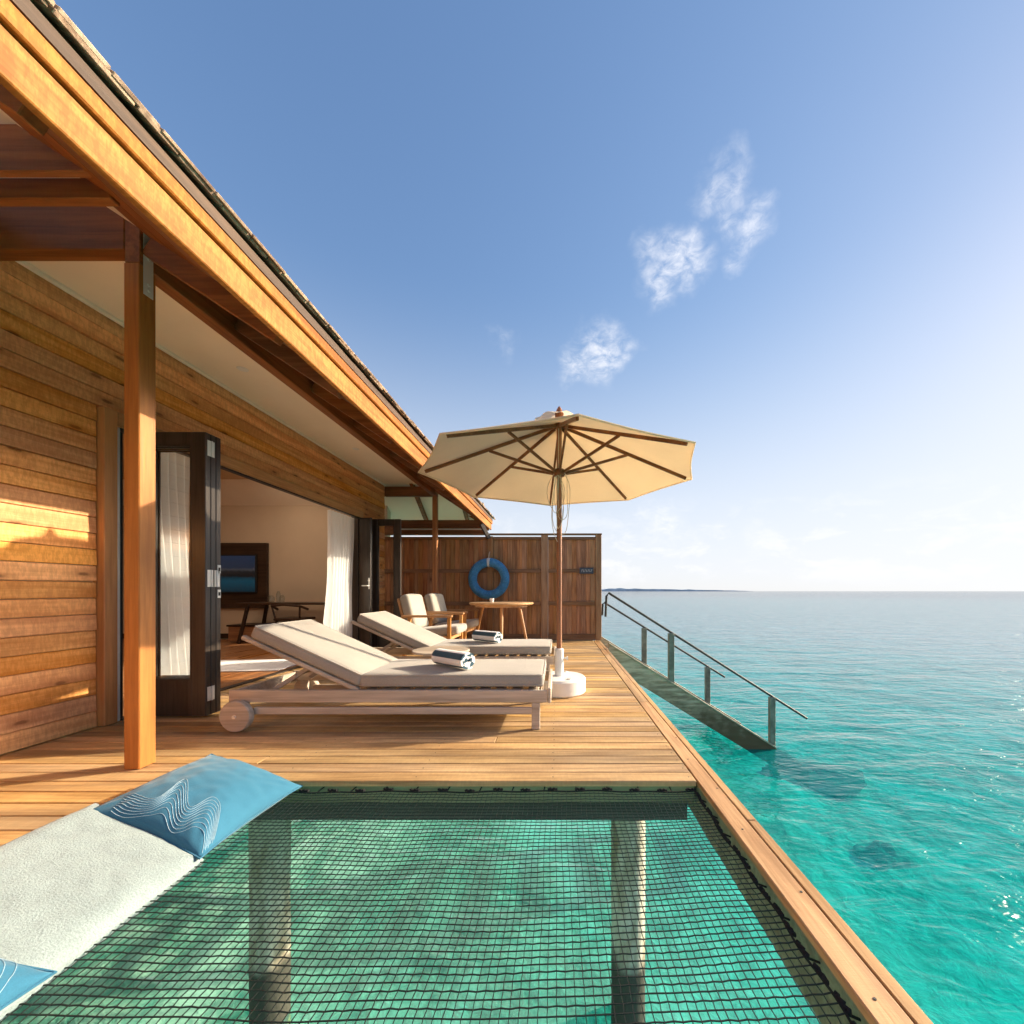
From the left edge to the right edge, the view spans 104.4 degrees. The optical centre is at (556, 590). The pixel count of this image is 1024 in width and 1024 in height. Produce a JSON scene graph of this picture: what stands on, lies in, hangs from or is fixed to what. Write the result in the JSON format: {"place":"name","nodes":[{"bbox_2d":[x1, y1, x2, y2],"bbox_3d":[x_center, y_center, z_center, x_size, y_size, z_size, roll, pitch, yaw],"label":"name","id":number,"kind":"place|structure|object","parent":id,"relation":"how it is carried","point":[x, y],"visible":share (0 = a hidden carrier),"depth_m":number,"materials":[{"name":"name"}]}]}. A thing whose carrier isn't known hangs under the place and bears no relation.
{"place":"outdoors","nodes":[
{"label":"outdoors","id":0,"kind":"place"},
{"bbox_2d":[0,640,932,1023],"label":"deck","id":1,"kind":"structure","parent":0,"point":[612,726],"depth_m":2.00,"materials":[{"name":"brown wood"}]},
{"bbox_2d":[0,0,494,768],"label":"villa","id":2,"kind":"object","parent":1,"relation":"on","point":[154,302],"visible":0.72,"depth_m":2.40,"materials":[{"name":"brown wood"}]},
{"bbox_2d":[161,452,189,674],"bbox_3d":[-3.200,-0.160,3.250,0.124,2.080,0.540,0,0,0],"label":"curtain","id":3,"kind":"object","parent":2,"relation":"hanging from","point":[175,597],"visible":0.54,"depth_m":3.29,"materials":[{"name":"white fabric"}]},
{"bbox_2d":[156,432,214,715],"bbox_3d":[-2.746,-0.120,2.817,0.568,2.004,0.070,0,0,0],"label":"door leaf","id":4,"kind":"structure","parent":2,"relation":"in","point":[191,696],"depth_m":2.78,"materials":[{"name":"brown wood"}]},
{"bbox_2d":[156,434,219,713],"bbox_3d":[-2.746,-0.120,2.861,0.568,2.004,0.070,0,0,0],"label":"door leaf","id":5,"kind":"structure","parent":2,"relation":"in","point":[216,576],"depth_m":2.84,"materials":[{"name":"silver metal"}]},
{"bbox_2d":[156,437,220,711],"bbox_3d":[-2.750,-0.120,2.890,0.561,2.004,0.040,0,0,0],"label":"door leaf","id":6,"kind":"structure","parent":2,"relation":"in","point":[217,440],"depth_m":2.90,"materials":[{"name":"brown wood"}]},
{"bbox_2d":[189,543,268,607],"bbox_3d":[-6.190,-0.290,7.396,1.520,1.220,0.100,0,0,0],"label":"television","id":7,"kind":"object","parent":2,"relation":"attached to","point":[244,572],"visible":0.54,"depth_m":7.39,"materials":[{"name":"black plastic"}]},
{"bbox_2d":[226,623,271,640],"bbox_3d":[-5.350,0.730,7.100,0.800,0.280,0.480,0,0,0],"label":"storage bench","id":8,"kind":"object","parent":2,"relation":"on","point":[233,631],"visible":0.45,"depth_m":6.88,"materials":[{"name":"brown wood"}]},
{"bbox_2d":[221,659,295,671],"bbox_3d":[-3.820,0.894,4.750,1.300,0.012,0.760,0,0,-6],"label":"floor rug","id":9,"kind":"object","parent":2,"relation":"on","point":[253,665],"visible":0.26,"depth_m":4.71,"materials":[{"name":"white fabric"}]},
{"bbox_2d":[235,602,324,643],"bbox_3d":[-4.635,0.552,7.000,1.670,0.705,0.600,0,0,0],"label":"writing desk","id":10,"kind":"object","parent":2,"relation":"on","point":[245,616],"visible":0.45,"depth_m":6.75,"materials":[{"name":"brown wood"}]},
{"bbox_2d":[271,604,315,622],"bbox_3d":[-4.350,0.551,6.516,0.537,0.702,0.513,0,0,0],"label":"desk chair","id":11,"kind":"object","parent":2,"relation":"on","point":[275,619],"visible":0.7,"depth_m":6.36,"materials":[{"name":"brown wood"}]},
{"bbox_2d":[323,510,353,637],"bbox_3d":[-3.139,-0.120,5.685,0.124,2.000,0.750,0,0,0],"label":"curtain","id":12,"kind":"object","parent":2,"relation":"hanging from","point":[338,604],"visible":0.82,"depth_m":5.65,"materials":[{"name":"white fabric"}]},
{"bbox_2d":[360,517,371,646],"bbox_3d":[-2.943,-0.120,6.029,0.222,2.000,0.106,0,0,21],"label":"door leaf","id":13,"kind":"structure","parent":2,"relation":"in","point":[365,523],"depth_m":6.03,"materials":[{"name":"black wood"}]},
{"bbox_2d":[372,519,400,646],"bbox_3d":[-2.670,-0.120,6.181,0.460,2.004,0.042,0,0,0],"label":"door leaf","id":14,"kind":"structure","parent":2,"relation":"in","point":[377,641],"depth_m":6.16,"materials":[{"name":"brown wood"}]},
{"bbox_2d":[219,619,551,731],"bbox_3d":[-1.094,0.563,2.885,2.112,0.674,0.766,0,0,0],"label":"sun lounger","id":15,"kind":"object","parent":1,"relation":"on","point":[357,671],"visible":0.99,"depth_m":2.58,"materials":[{"name":"beige fabric"}]},
{"bbox_2d":[431,648,474,668],"bbox_3d":[-0.737,0.478,2.797,0.336,0.114,0.126,0,0,38],"label":"rolled towel","id":16,"kind":"object","parent":15,"relation":"on","point":[457,659],"visible":1,"depth_m":2.72,"materials":[{"name":"white fabric"}]},
{"bbox_2d":[0,786,860,1023],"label":"hammock net","id":17,"kind":"object","parent":1,"relation":"in","point":[841,1002],"visible":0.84,"depth_m":1.15,"materials":[{"name":"black fabric"}]},
{"bbox_2d":[0,803,203,1020],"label":"lounging mat","id":18,"kind":"object","parent":17,"relation":"on","point":[75,885],"visible":0.93,"depth_m":1.18,"materials":[{"name":"white fabric"}]},
{"bbox_2d":[0,958,57,1010],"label":"pillow","id":19,"kind":"object","parent":18,"relation":"on","point":[17,981],"visible":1,"depth_m":0.84,"materials":[{"name":"blue fabric"}]},
{"bbox_2d":[93,753,302,859],"bbox_3d":[-1.455,0.861,1.640,0.489,0.204,0.489,16,3,5],"label":"pillow","id":20,"kind":"object","parent":18,"relation":"on","point":[199,809],"visible":0.93,"depth_m":1.53,"materials":[{"name":"blue fabric"}]},
{"bbox_2d":[397,594,466,655],"bbox_3d":[-1.655,0.469,5.300,0.790,0.866,0.680,0,0,0],"label":"armchair","id":21,"kind":"object","parent":1,"relation":"on","point":[412,608],"visible":0.66,"depth_m":5.06,"materials":[{"name":"white fabric"}]},
{"bbox_2d":[412,646,469,658],"bbox_3d":[-1.040,0.714,3.550,0.500,0.377,0.500,0,0,0],"label":"side table","id":22,"kind":"object","parent":1,"relation":"on","point":[425,651],"visible":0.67,"depth_m":3.54,"materials":[{"name":"brown wood"}]},
{"bbox_2d":[422,593,478,638],"bbox_3d":[-1.655,0.469,6.252,0.790,0.866,0.680,0,0,4],"label":"armchair","id":23,"kind":"object","parent":1,"relation":"on","point":[434,602],"visible":0.53,"depth_m":6.04,"materials":[{"name":"white fabric"}]},
{"bbox_2d":[351,611,555,669],"bbox_3d":[-1.064,0.563,4.200,2.112,0.674,0.766,0,0,0],"label":"sun lounger","id":24,"kind":"object","parent":1,"relation":"on","point":[406,635],"visible":0.6,"depth_m":3.92,"materials":[{"name":"beige fabric"}]},
{"bbox_2d":[472,630,502,642],"bbox_3d":[-0.737,0.478,4.167,0.336,0.114,0.126,0,0,36],"label":"rolled towel","id":25,"kind":"object","parent":24,"relation":"on","point":[487,636],"visible":1,"depth_m":4.10,"materials":[{"name":"white fabric"}]},
{"bbox_2d":[383,533,601,639],"bbox_3d":[-1.250,-0.076,7.250,4.140,1.948,0.120,0,0,0],"label":"fence","id":26,"kind":"object","parent":1,"relation":"on","point":[530,563],"visible":0.65,"depth_m":7.25,"materials":[{"name":"brown wood"}]},
{"bbox_2d":[468,552,509,598],"bbox_3d":[-1.225,-0.280,7.117,0.753,0.874,0.172,0,0,0],"label":"life ring","id":27,"kind":"object","parent":26,"relation":"hanging from","point":[499,567],"visible":0.97,"depth_m":7.04,"materials":[{"name":"blue plastic"}]},
{"bbox_2d":[579,568,592,573],"bbox_3d":[0.537,-0.370,7.213,0.255,0.110,0.015,0,0,0],"label":"door sign","id":28,"kind":"object","parent":26,"relation":"attached to","point":[585,570],"visible":1,"depth_m":7.21,"materials":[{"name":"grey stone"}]},
{"bbox_2d":[469,601,532,638],"bbox_3d":[-0.900,0.543,6.420,1.030,0.722,1.030,0,0,0],"label":"round table","id":29,"kind":"object","parent":1,"relation":"on","point":[500,605],"visible":0.91,"depth_m":6.09,"materials":[{"name":"brown wood"}]},
{"bbox_2d":[418,406,695,697],"bbox_3d":[0.020,-0.377,3.530,2.276,2.546,2.276,0,0,-28],"label":"parasol","id":30,"kind":"object","parent":1,"relation":"on","point":[559,457],"visible":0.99,"depth_m":3.59,"materials":[{"name":"beige fabric"}]},
{"bbox_2d":[600,592,825,787],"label":"sea stairs","id":31,"kind":"structure","parent":1,"relation":"attached to","point":[641,672],"depth_m":6.12,"materials":[{"name":"grey metal"}]},
{"bbox_2d":[0,593,1023,1023],"bbox_3d":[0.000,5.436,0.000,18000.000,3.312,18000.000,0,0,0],"label":"seabed","id":32,"kind":"structure","parent":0,"point":[940,931],"depth_m":5.58,"materials":[{"name":"teal sand"}]},
{"bbox_2d":[760,761,875,800],"bbox_3d":[6.194,4.312,9.153,2.676,0.423,1.818,0,0,35],"label":"coral rock","id":33,"kind":"object","parent":32,"relation":"on","point":[843,783],"visible":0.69,"depth_m":8.84,"materials":[{"name":"teal stone"}]},
{"bbox_2d":[853,840,920,868],"bbox_3d":[5.316,4.306,6.496,1.168,0.304,0.624,0,0,0],"label":"coral rock","id":34,"kind":"object","parent":32,"relation":"on","point":[882,853],"visible":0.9,"depth_m":6.38,"materials":[{"name":"teal stone"}]},
{"bbox_2d":[54,0,1023,590],"label":"sky","id":35,"kind":"structure","parent":0,"point":[782,239],"materials":[{"name":"blue"}]},
{"bbox_2d":[602,588,734,590],"bbox_3d":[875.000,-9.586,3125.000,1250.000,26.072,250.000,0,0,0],"label":"island","id":36,"kind":"structure","parent":0,"point":[620,589],"depth_m":3000.00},
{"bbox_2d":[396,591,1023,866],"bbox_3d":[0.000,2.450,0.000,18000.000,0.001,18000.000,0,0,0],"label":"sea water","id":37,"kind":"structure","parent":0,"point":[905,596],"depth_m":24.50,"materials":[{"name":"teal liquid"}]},
{"bbox_2d":[248,820,290,1023],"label":"pile","id":38,"kind":"object","parent":37,"relation":"in","point":[267,996],"visible":0.52,"depth_m":2.20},
{"bbox_2d":[611,821,644,1023],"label":"pile","id":39,"kind":"object","parent":37,"relation":"in","point":[627,1008],"visible":0.55,"depth_m":2.19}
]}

